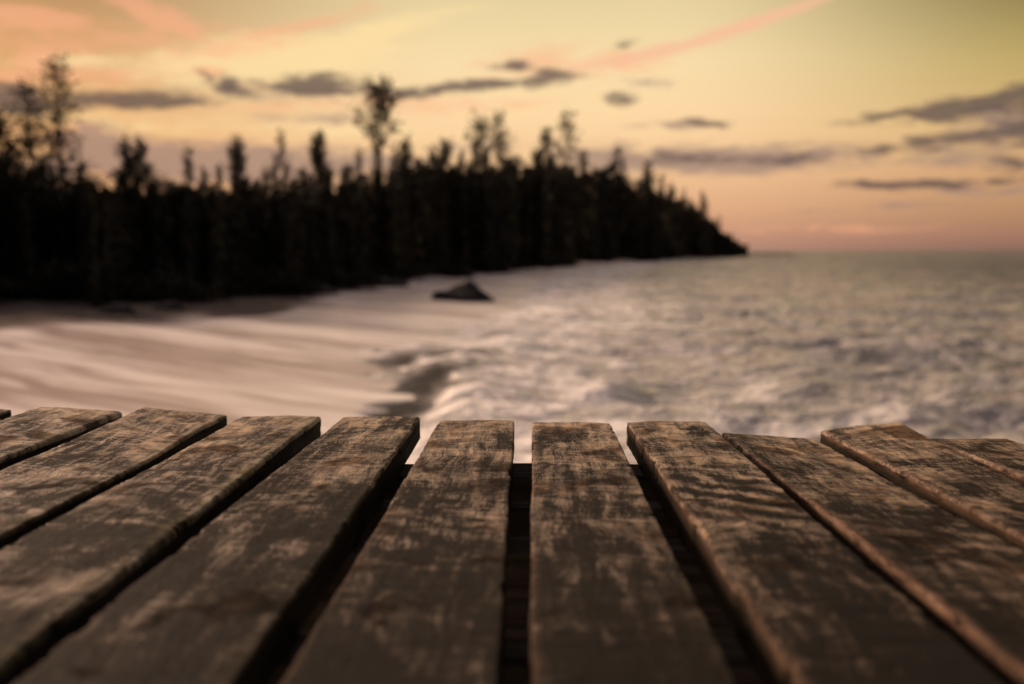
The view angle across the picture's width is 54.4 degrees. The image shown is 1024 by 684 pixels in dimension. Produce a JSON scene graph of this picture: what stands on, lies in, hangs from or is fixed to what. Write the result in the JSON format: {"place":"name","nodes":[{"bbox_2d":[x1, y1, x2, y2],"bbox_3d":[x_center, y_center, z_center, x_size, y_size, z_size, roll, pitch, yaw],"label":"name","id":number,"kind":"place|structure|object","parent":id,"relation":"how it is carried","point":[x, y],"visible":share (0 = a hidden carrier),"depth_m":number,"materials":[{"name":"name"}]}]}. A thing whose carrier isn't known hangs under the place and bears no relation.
{"place":"outdoors","nodes":[
{"label":"outdoors","id":0,"kind":"place"},
{"bbox_2d":[0,255,750,434],"bbox_3d":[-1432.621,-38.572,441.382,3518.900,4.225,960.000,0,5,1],"label":"beach","id":1,"kind":"structure","parent":0,"point":[266,355],"depth_m":15.49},
{"bbox_2d":[0,102,45,269],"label":"casuarina tree","id":2,"kind":"object","parent":1,"relation":"on","point":[7,225],"visible":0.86,"depth_m":25.18,"materials":[{"name":"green plant"}]},
{"bbox_2d":[0,72,74,253],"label":"casuarina tree","id":3,"kind":"object","parent":1,"relation":"on","point":[27,131],"visible":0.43,"depth_m":26.26,"materials":[{"name":"black plant"}]},
{"bbox_2d":[34,161,55,197],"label":"shore tree","id":4,"kind":"object","parent":1,"relation":"on","point":[44,180],"visible":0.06,"depth_m":28.50,"materials":[{"name":"black plant"}]},
{"bbox_2d":[38,177,76,260],"bbox_3d":[-12.056,-2.887,26.817,1.379,3.136,1.641,-3,6,-31],"label":"shore tree","id":5,"kind":"object","parent":1,"relation":"on","point":[73,235],"visible":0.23,"depth_m":26.62,"materials":[{"name":"black plant"}]},
{"bbox_2d":[42,166,72,261],"bbox_3d":[-12.078,-3.006,26.704,1.054,3.396,1.016,-5,7,-41],"label":"shore tree","id":6,"kind":"object","parent":1,"relation":"on","point":[59,246],"visible":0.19,"depth_m":26.64,"materials":[{"name":"black plant"}]},
{"bbox_2d":[0,52,134,261],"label":"casuarina tree","id":7,"kind":"object","parent":1,"relation":"on","point":[61,168],"visible":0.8,"depth_m":25.94,"materials":[{"name":"green plant"}]},
{"bbox_2d":[67,158,88,259],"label":"shore tree","id":8,"kind":"object","parent":1,"relation":"on","point":[80,167],"visible":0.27,"depth_m":26.50,"materials":[{"name":"black plant"}]},
{"bbox_2d":[70,175,100,249],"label":"shore tree","id":9,"kind":"object","parent":1,"relation":"on","point":[90,183],"visible":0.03,"depth_m":26.68,"materials":[{"name":"black plant"}]},
{"bbox_2d":[68,181,116,254],"bbox_3d":[-11.091,-2.739,26.462,1.523,2.998,1.279,1,5,11],"label":"shore tree","id":10,"kind":"object","parent":1,"relation":"on","point":[96,189],"visible":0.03,"depth_m":26.26,"materials":[{"name":"black plant"}]},
{"bbox_2d":[98,303,136,313],"bbox_3d":[-8.204,-0.671,20.667,0.837,0.286,0.548,0,5,1],"label":"boulder","id":11,"kind":"object","parent":1,"relation":"on","point":[113,308],"visible":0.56,"depth_m":20.52,"materials":[{"name":"grey stone"}]},
{"bbox_2d":[112,174,136,267],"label":"shore tree","id":12,"kind":"object","parent":1,"relation":"on","point":[124,203],"visible":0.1,"depth_m":27.92,"materials":[{"name":"black plant"}]},
{"bbox_2d":[108,132,146,238],"bbox_3d":[-10.730,-3.526,27.805,1.057,4.555,0.953,-2,6,-24],"label":"casuarina tree","id":13,"kind":"object","parent":1,"relation":"on","point":[128,161],"visible":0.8,"depth_m":27.65,"materials":[{"name":"black plant"}]},
{"bbox_2d":[112,181,148,263],"bbox_3d":[-11.157,-2.981,28.371,1.252,3.336,1.308,3,6,31],"label":"shore tree","id":14,"kind":"object","parent":1,"relation":"on","point":[132,258],"visible":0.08,"depth_m":28.44,"materials":[{"name":"black plant"}]},
{"bbox_2d":[130,132,161,247],"bbox_3d":[-10.709,-3.777,29.175,0.957,4.682,0.930,-3,6,-32],"label":"casuarina tree","id":15,"kind":"object","parent":1,"relation":"on","point":[147,196],"visible":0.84,"depth_m":29.07,"materials":[{"name":"black plant"}]},
{"bbox_2d":[155,172,176,257],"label":"shore tree","id":16,"kind":"object","parent":1,"relation":"on","point":[164,189],"visible":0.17,"depth_m":29.88,"materials":[{"name":"black plant"}]},
{"bbox_2d":[152,301,185,309],"bbox_3d":[-7.749,-0.804,22.344,0.761,0.241,0.618,-4,6,-35],"label":"boulder","id":17,"kind":"object","parent":1,"relation":"on","point":[170,305],"visible":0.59,"depth_m":22.21,"materials":[{"name":"grey stone"}]},
{"bbox_2d":[128,277,233,302],"bbox_3d":[-8.594,-1.319,25.238,2.870,0.727,2.000,-4,7,-38],"label":"shore shrub","id":18,"kind":"object","parent":1,"relation":"on","point":[189,291],"visible":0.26,"depth_m":25.11,"materials":[{"name":"black plant"}]},
{"bbox_2d":[166,181,207,262],"bbox_3d":[-9.895,-3.155,30.243,1.375,3.397,1.427,-1,5,-7],"label":"shore tree","id":19,"kind":"object","parent":1,"relation":"on","point":[177,195],"visible":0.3,"depth_m":29.93,"materials":[{"name":"black plant"}]},
{"bbox_2d":[179,141,202,225],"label":"casuarina tree","id":20,"kind":"object","parent":1,"relation":"on","point":[188,166],"visible":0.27,"depth_m":30.98,"materials":[{"name":"black plant"}]},
{"bbox_2d":[176,182,207,266],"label":"shore tree","id":21,"kind":"object","parent":1,"relation":"on","point":[201,222],"visible":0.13,"depth_m":30.84,"materials":[{"name":"black plant"}]},
{"bbox_2d":[197,165,212,188],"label":"shore tree","id":22,"kind":"object","parent":1,"relation":"on","point":[202,174],"visible":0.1,"depth_m":36.26,"materials":[{"name":"black plant"}]},
{"bbox_2d":[198,184,214,197],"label":"shore tree","id":23,"kind":"object","parent":1,"relation":"on","point":[205,188],"visible":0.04,"depth_m":34.31,"materials":[{"name":"black plant"}]},
{"bbox_2d":[208,179,221,195],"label":"shore tree","id":24,"kind":"object","parent":1,"relation":"on","point":[214,186],"visible":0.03,"depth_m":34.76,"materials":[{"name":"black plant"}]},
{"bbox_2d":[213,161,224,192],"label":"shore tree","id":25,"kind":"object","parent":1,"relation":"on","point":[219,173],"visible":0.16,"depth_m":36.75,"materials":[{"name":"black plant"}]},
{"bbox_2d":[227,182,238,194],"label":"shore tree","id":26,"kind":"object","parent":1,"relation":"on","point":[232,189],"visible":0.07,"depth_m":33.94,"materials":[{"name":"black plant"}]},
{"bbox_2d":[223,134,255,221],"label":"casuarina tree","id":27,"kind":"object","parent":1,"relation":"on","point":[237,166],"visible":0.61,"depth_m":34.49,"materials":[{"name":"black plant"}]},
{"bbox_2d":[256,164,272,195],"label":"shore tree","id":28,"kind":"object","parent":1,"relation":"on","point":[265,188],"visible":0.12,"depth_m":40.59,"materials":[{"name":"black plant"}]},
{"bbox_2d":[267,154,280,194],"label":"shore tree","id":29,"kind":"object","parent":1,"relation":"on","point":[274,175],"visible":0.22,"depth_m":39.36,"materials":[{"name":"black plant"}]},
{"bbox_2d":[269,176,294,229],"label":"shore tree","id":30,"kind":"object","parent":1,"relation":"on","point":[281,183],"visible":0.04,"depth_m":38.81,"materials":[{"name":"black plant"}]},
{"bbox_2d":[272,128,293,195],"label":"casuarina tree","id":31,"kind":"object","parent":1,"relation":"on","point":[284,181],"visible":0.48,"depth_m":38.04,"materials":[{"name":"black plant"}]},
{"bbox_2d":[288,180,298,192],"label":"shore tree","id":32,"kind":"object","parent":1,"relation":"on","point":[293,184],"visible":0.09,"depth_m":39.20,"materials":[{"name":"black plant"}]},
{"bbox_2d":[291,172,306,188],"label":"shore tree","id":33,"kind":"object","parent":1,"relation":"on","point":[293,178],"visible":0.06,"depth_m":39.51,"materials":[{"name":"black plant"}]},
{"bbox_2d":[293,164,312,186],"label":"shore tree","id":34,"kind":"object","parent":1,"relation":"on","point":[301,170],"visible":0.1,"depth_m":40.77,"materials":[{"name":"black plant"}]},
{"bbox_2d":[306,129,334,185],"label":"casuarina tree","id":35,"kind":"object","parent":1,"relation":"on","point":[316,150],"visible":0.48,"depth_m":41.67,"materials":[{"name":"black plant"}]},
{"bbox_2d":[312,159,328,250],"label":"shore tree","id":36,"kind":"object","parent":1,"relation":"on","point":[318,169],"visible":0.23,"depth_m":40.17,"materials":[{"name":"black plant"}]},
{"bbox_2d":[306,286,338,293],"bbox_3d":[-6.152,-1.642,31.719,1.302,0.312,0.904,0,5,1],"label":"boulder","id":37,"kind":"object","parent":1,"relation":"on","point":[328,290],"visible":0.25,"depth_m":31.42,"materials":[{"name":"grey stone"}]},
{"bbox_2d":[322,165,338,222],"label":"shore tree","id":38,"kind":"object","parent":1,"relation":"on","point":[329,186],"visible":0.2,"depth_m":41.45,"materials":[{"name":"black plant"}]},
{"bbox_2d":[306,265,376,289],"bbox_3d":[-6.628,-2.258,34.807,3.616,0.916,2.519,-3,6,-27],"label":"shore shrub","id":39,"kind":"object","parent":1,"relation":"on","point":[334,278],"visible":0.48,"depth_m":34.63,"materials":[{"name":"black plant"}]},
{"bbox_2d":[336,165,349,184],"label":"shore tree","id":40,"kind":"object","parent":1,"relation":"on","point":[341,179],"visible":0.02,"depth_m":48.46,"materials":[{"name":"black plant"}]},
{"bbox_2d":[339,163,365,249],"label":"shore tree","id":41,"kind":"object","parent":1,"relation":"on","point":[349,168],"visible":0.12,"depth_m":45.76,"materials":[{"name":"black plant"}]},
{"bbox_2d":[353,145,373,237],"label":"shore tree","id":42,"kind":"object","parent":1,"relation":"on","point":[362,174],"visible":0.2,"depth_m":46.74,"materials":[{"name":"black plant"}]},
{"bbox_2d":[0,162,749,308],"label":"undergrowth","id":43,"kind":"object","parent":1,"relation":"on","point":[294,236],"visible":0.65,"depth_m":42.09,"materials":[{"name":"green plant"}]},
{"bbox_2d":[346,73,404,172],"bbox_3d":[-7.449,-9.339,55.340,3.204,11.148,3.131,-2,6,-25],"label":"casuarina tree","id":44,"kind":"object","parent":1,"relation":"on","point":[377,91],"visible":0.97,"depth_m":54.87,"materials":[{"name":"green plant"}]},
{"bbox_2d":[365,167,387,256],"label":"shore tree","id":45,"kind":"object","parent":1,"relation":"on","point":[374,184],"visible":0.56,"depth_m":48.80,"materials":[{"name":"black plant"}]},
{"bbox_2d":[369,142,386,244],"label":"shore tree","id":46,"kind":"object","parent":1,"relation":"on","point":[376,159],"visible":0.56,"depth_m":49.18,"materials":[{"name":"black plant"}]},
{"bbox_2d":[363,277,408,286],"bbox_3d":[-5.119,-2.320,39.044,2.090,0.442,1.422,0,5,1],"label":"boulder","id":47,"kind":"object","parent":1,"relation":"on","point":[390,282],"visible":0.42,"depth_m":38.55,"materials":[{"name":"grey stone"}]},
{"bbox_2d":[384,164,392,219],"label":"shore tree","id":48,"kind":"object","parent":1,"relation":"on","point":[385,175],"visible":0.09,"depth_m":50.75,"materials":[{"name":"black plant"}]},
{"bbox_2d":[369,261,409,280],"bbox_3d":[-6.196,-3.083,43.716,3.560,0.902,2.480,1,5,11],"label":"shore shrub","id":49,"kind":"object","parent":1,"relation":"on","point":[383,271],"visible":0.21,"depth_m":43.40,"materials":[{"name":"black plant"}]},
{"bbox_2d":[388,142,401,181],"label":"shore tree","id":50,"kind":"object","parent":1,"relation":"on","point":[394,162],"visible":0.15,"depth_m":52.49,"materials":[{"name":"black plant"}]},
{"bbox_2d":[369,262,425,281],"bbox_3d":[-5.429,-3.170,43.977,3.255,1.043,2.872,-2,6,-22],"label":"shore shrub","id":51,"kind":"object","parent":1,"relation":"on","point":[390,276],"visible":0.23,"depth_m":44.17,"materials":[{"name":"black plant"}]},
{"bbox_2d":[396,131,419,232],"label":"casuarina tree","id":52,"kind":"object","parent":1,"relation":"on","point":[405,159],"visible":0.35,"depth_m":54.38,"materials":[{"name":"black plant"}]},
{"bbox_2d":[399,164,420,253],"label":"shore tree","id":53,"kind":"object","parent":1,"relation":"on","point":[411,200],"visible":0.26,"depth_m":53.44,"materials":[{"name":"black plant"}]},
{"bbox_2d":[400,172,429,249],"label":"shore tree","id":54,"kind":"object","parent":1,"relation":"on","point":[418,212],"visible":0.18,"depth_m":54.63,"materials":[{"name":"black plant"}]},
{"bbox_2d":[411,266,427,278],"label":"shore shrub","id":55,"kind":"object","parent":1,"relation":"on","point":[414,272],"visible":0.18,"depth_m":49.44,"materials":[{"name":"black plant"}]},
{"bbox_2d":[412,259,432,276],"bbox_3d":[-5.518,-3.817,50.503,3.268,1.180,2.959,-1,5,-9],"label":"shore shrub","id":56,"kind":"object","parent":1,"relation":"on","point":[425,268],"visible":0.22,"depth_m":50.50,"materials":[{"name":"black plant"}]},
{"bbox_2d":[412,156,440,253],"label":"shore tree","id":57,"kind":"object","parent":1,"relation":"on","point":[422,193],"visible":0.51,"depth_m":56.17,"materials":[{"name":"black plant"}]},
{"bbox_2d":[425,143,435,166],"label":"shore tree","id":58,"kind":"object","parent":1,"relation":"on","point":[431,148],"visible":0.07,"depth_m":69.77,"materials":[{"name":"green plant"}]},
{"bbox_2d":[424,154,438,167],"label":"shore tree","id":59,"kind":"object","parent":1,"relation":"on","point":[429,159],"visible":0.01,"depth_m":69.41,"materials":[{"name":"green plant"}]},
{"bbox_2d":[430,137,457,222],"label":"casuarina tree","id":60,"kind":"object","parent":1,"relation":"on","point":[447,149],"visible":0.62,"depth_m":63.07,"materials":[{"name":"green plant"}]},
{"bbox_2d":[424,258,474,277],"bbox_3d":[-3.342,-3.913,52.700,2.789,1.113,3.080,-2,6,-20],"label":"shore shrub","id":61,"kind":"object","parent":1,"relation":"on","point":[449,269],"visible":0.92,"depth_m":52.48,"materials":[{"name":"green plant"}]},
{"bbox_2d":[449,152,472,228],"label":"shore tree","id":62,"kind":"object","parent":1,"relation":"on","point":[459,160],"visible":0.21,"depth_m":66.42,"materials":[{"name":"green plant"}]},
{"bbox_2d":[458,149,466,173],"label":"shore tree","id":63,"kind":"object","parent":1,"relation":"on","point":[462,161],"visible":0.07,"depth_m":72.42,"materials":[{"name":"green plant"}]},
{"bbox_2d":[431,280,494,301],"bbox_3d":[-1.556,-1.492,30.948,1.590,0.900,1.626,-5,7,-44],"label":"boulder","id":64,"kind":"object","parent":1,"relation":"on","point":[468,291],"visible":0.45,"depth_m":30.61,"materials":[{"name":"grey stone"}]},
{"bbox_2d":[446,265,480,277],"bbox_3d":[-2.726,-3.809,53.612,2.120,0.771,3.042,0,5,2],"label":"shore shrub","id":65,"kind":"object","parent":1,"relation":"on","point":[469,274],"visible":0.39,"depth_m":53.31,"materials":[{"name":"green plant"}]},
{"bbox_2d":[465,139,481,179],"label":"shore tree","id":66,"kind":"object","parent":1,"relation":"on","point":[474,151],"visible":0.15,"depth_m":71.17,"materials":[{"name":"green plant"}]},
{"bbox_2d":[470,154,481,221],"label":"shore tree","id":67,"kind":"object","parent":1,"relation":"on","point":[475,167],"visible":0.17,"depth_m":70.12,"materials":[{"name":"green plant"}]},
{"bbox_2d":[462,108,498,176],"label":"casuarina tree","id":68,"kind":"object","parent":1,"relation":"on","point":[480,126],"visible":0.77,"depth_m":74.56,"materials":[{"name":"green plant"}]},
{"bbox_2d":[471,253,518,273],"bbox_3d":[-1.230,-5.067,64.525,3.398,1.356,3.753,3,6,28],"label":"shore shrub","id":69,"kind":"object","parent":1,"relation":"on","point":[501,265],"visible":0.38,"depth_m":64.44,"materials":[{"name":"green plant"}]},
{"bbox_2d":[486,108,516,177],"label":"casuarina tree","id":70,"kind":"object","parent":1,"relation":"on","point":[499,135],"visible":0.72,"depth_m":80.00,"materials":[{"name":"green plant"}]},
{"bbox_2d":[485,164,517,240],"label":"shore tree","id":71,"kind":"object","parent":1,"relation":"on","point":[508,222],"visible":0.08,"depth_m":74.47,"materials":[{"name":"green plant"}]},
{"bbox_2d":[498,156,518,244],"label":"shore tree","id":72,"kind":"object","parent":1,"relation":"on","point":[505,173],"visible":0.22,"depth_m":76.74,"materials":[{"name":"green plant"}]},
{"bbox_2d":[0,407,1023,683],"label":"wooden deck","id":73,"kind":"structure","parent":1,"relation":"on","point":[144,545],"depth_m":0.87,"materials":[{"name":"brown wood"}]},
{"bbox_2d":[504,154,526,244],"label":"shore tree","id":74,"kind":"object","parent":1,"relation":"on","point":[515,178],"visible":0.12,"depth_m":88.53,"materials":[{"name":"green plant"}]},
{"bbox_2d":[511,260,536,269],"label":"shore shrub","id":75,"kind":"object","parent":1,"relation":"on","point":[524,266],"visible":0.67,"depth_m":76.65,"materials":[{"name":"green plant"}]},
{"bbox_2d":[508,154,541,233],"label":"shore tree","id":76,"kind":"object","parent":1,"relation":"on","point":[518,161],"visible":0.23,"depth_m":92.19,"materials":[{"name":"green plant"}]},
{"bbox_2d":[513,165,537,242],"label":"shore tree","id":77,"kind":"object","parent":1,"relation":"on","point":[515,166],"visible":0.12,"depth_m":92.20,"materials":[{"name":"green plant"}]},
{"bbox_2d":[520,164,541,232],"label":"shore tree","id":78,"kind":"object","parent":1,"relation":"on","point":[536,189],"visible":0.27,"depth_m":93.78,"materials":[{"name":"green plant"}]},
{"bbox_2d":[530,149,545,220],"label":"shore tree","id":79,"kind":"object","parent":1,"relation":"on","point":[536,163],"visible":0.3,"depth_m":95.15,"materials":[{"name":"green plant"}]},
{"bbox_2d":[531,257,556,266],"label":"shore shrub","id":80,"kind":"object","parent":1,"relation":"on","point":[535,262],"visible":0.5,"depth_m":85.93,"materials":[{"name":"green plant"}]},
{"bbox_2d":[523,255,566,266],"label":"shore shrub","id":81,"kind":"object","parent":1,"relation":"on","point":[561,264],"visible":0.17,"depth_m":88.74,"materials":[{"name":"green plant"}]},
{"bbox_2d":[529,125,564,203],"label":"casuarina tree","id":82,"kind":"object","parent":1,"relation":"on","point":[546,137],"visible":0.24,"depth_m":101.34,"materials":[{"name":"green plant"}]},
{"bbox_2d":[544,151,576,224],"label":"shore tree","id":83,"kind":"object","parent":1,"relation":"on","point":[553,160],"visible":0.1,"depth_m":107.82,"materials":[{"name":"green plant"}]},
{"bbox_2d":[545,103,583,172],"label":"casuarina tree","id":84,"kind":"object","parent":1,"relation":"on","point":[566,127],"visible":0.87,"depth_m":117.53,"materials":[{"name":"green plant"}]},
{"bbox_2d":[557,160,585,245],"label":"shore tree","id":85,"kind":"object","parent":1,"relation":"on","point":[570,193],"visible":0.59,"depth_m":115.38,"materials":[{"name":"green plant"}]},
{"bbox_2d":[562,256,581,266],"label":"shore shrub","id":86,"kind":"object","parent":1,"relation":"on","point":[571,263],"visible":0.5,"depth_m":93.77,"materials":[{"name":"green plant"}]},
{"bbox_2d":[569,164,589,250],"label":"shore tree","id":87,"kind":"object","parent":1,"relation":"on","point":[574,242],"visible":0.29,"depth_m":120.96,"materials":[{"name":"green plant"}]},
{"bbox_2d":[575,148,594,231],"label":"shore tree","id":88,"kind":"object","parent":1,"relation":"on","point":[584,163],"visible":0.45,"depth_m":133.65,"materials":[{"name":"green plant"}]},
{"bbox_2d":[603,164,620,229],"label":"shore tree","id":89,"kind":"object","parent":1,"relation":"on","point":[609,172],"visible":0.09,"depth_m":151.66,"materials":[{"name":"green plant"}]},
{"bbox_2d":[606,144,632,259],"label":"casuarina tree","id":90,"kind":"object","parent":1,"relation":"on","point":[616,165],"visible":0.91,"depth_m":151.08,"materials":[{"name":"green plant"}]},
{"bbox_2d":[619,155,631,187],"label":"shore tree","id":91,"kind":"object","parent":1,"relation":"on","point":[623,166],"visible":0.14,"depth_m":173.43,"materials":[{"name":"green plant"}]},
{"bbox_2d":[620,176,635,194],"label":"shore tree","id":92,"kind":"object","parent":1,"relation":"on","point":[631,183],"visible":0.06,"depth_m":169.52,"materials":[{"name":"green plant"}]},
{"bbox_2d":[639,172,651,190],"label":"shore tree","id":93,"kind":"object","parent":1,"relation":"on","point":[642,180],"visible":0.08,"depth_m":165.90,"materials":[{"name":"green plant"}]},
{"bbox_2d":[640,159,651,187],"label":"shore tree","id":94,"kind":"object","parent":1,"relation":"on","point":[645,171],"visible":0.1,"depth_m":189.35,"materials":[{"name":"green plant"}]},
{"bbox_2d":[640,158,662,221],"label":"casuarina tree","id":95,"kind":"object","parent":1,"relation":"on","point":[649,173],"visible":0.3,"depth_m":169.78,"materials":[{"name":"green plant"}]},
{"bbox_2d":[658,172,666,196],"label":"shore tree","id":96,"kind":"object","parent":1,"relation":"on","point":[662,179],"visible":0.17,"depth_m":203.40,"materials":[{"name":"green plant"}]},
{"bbox_2d":[667,181,676,213],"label":"shore tree","id":97,"kind":"object","parent":1,"relation":"on","point":[672,192],"visible":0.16,"depth_m":203.75,"materials":[{"name":"green plant"}]},
{"bbox_2d":[677,195,694,248],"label":"shore tree","id":98,"kind":"object","parent":1,"relation":"on","point":[683,215],"visible":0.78,"depth_m":210.38,"materials":[{"name":"green plant"}]},
{"bbox_2d":[683,198,697,257],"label":"shore tree","id":99,"kind":"object","parent":1,"relation":"on","point":[692,206],"visible":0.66,"depth_m":214.63,"materials":[{"name":"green plant"}]},
{"bbox_2d":[694,190,704,233],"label":"shore tree","id":100,"kind":"object","parent":1,"relation":"on","point":[699,217],"visible":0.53,"depth_m":235.11,"materials":[{"name":"green plant"}]},
{"bbox_2d":[700,196,709,219],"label":"shore tree","id":101,"kind":"object","parent":1,"relation":"on","point":[705,209],"visible":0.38,"depth_m":236.74,"materials":[{"name":"green plant"}]},
{"bbox_2d":[0,0,1023,250],"label":"sky","id":102,"kind":"structure","parent":0,"point":[802,125],"materials":[{"name":"orange"}]},
{"bbox_2d":[336,251,1023,463],"bbox_3d":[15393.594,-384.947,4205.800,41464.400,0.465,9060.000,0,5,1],"label":"sea","id":103,"kind":"structure","parent":0,"point":[815,344],"depth_m":15.54,"materials":[{"name":"liquid"}]},
{"bbox_2d":[749,253,797,254],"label":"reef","id":104,"kind":"object","parent":103,"relation":"in","point":[771,254],"visible":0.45,"depth_m":369.87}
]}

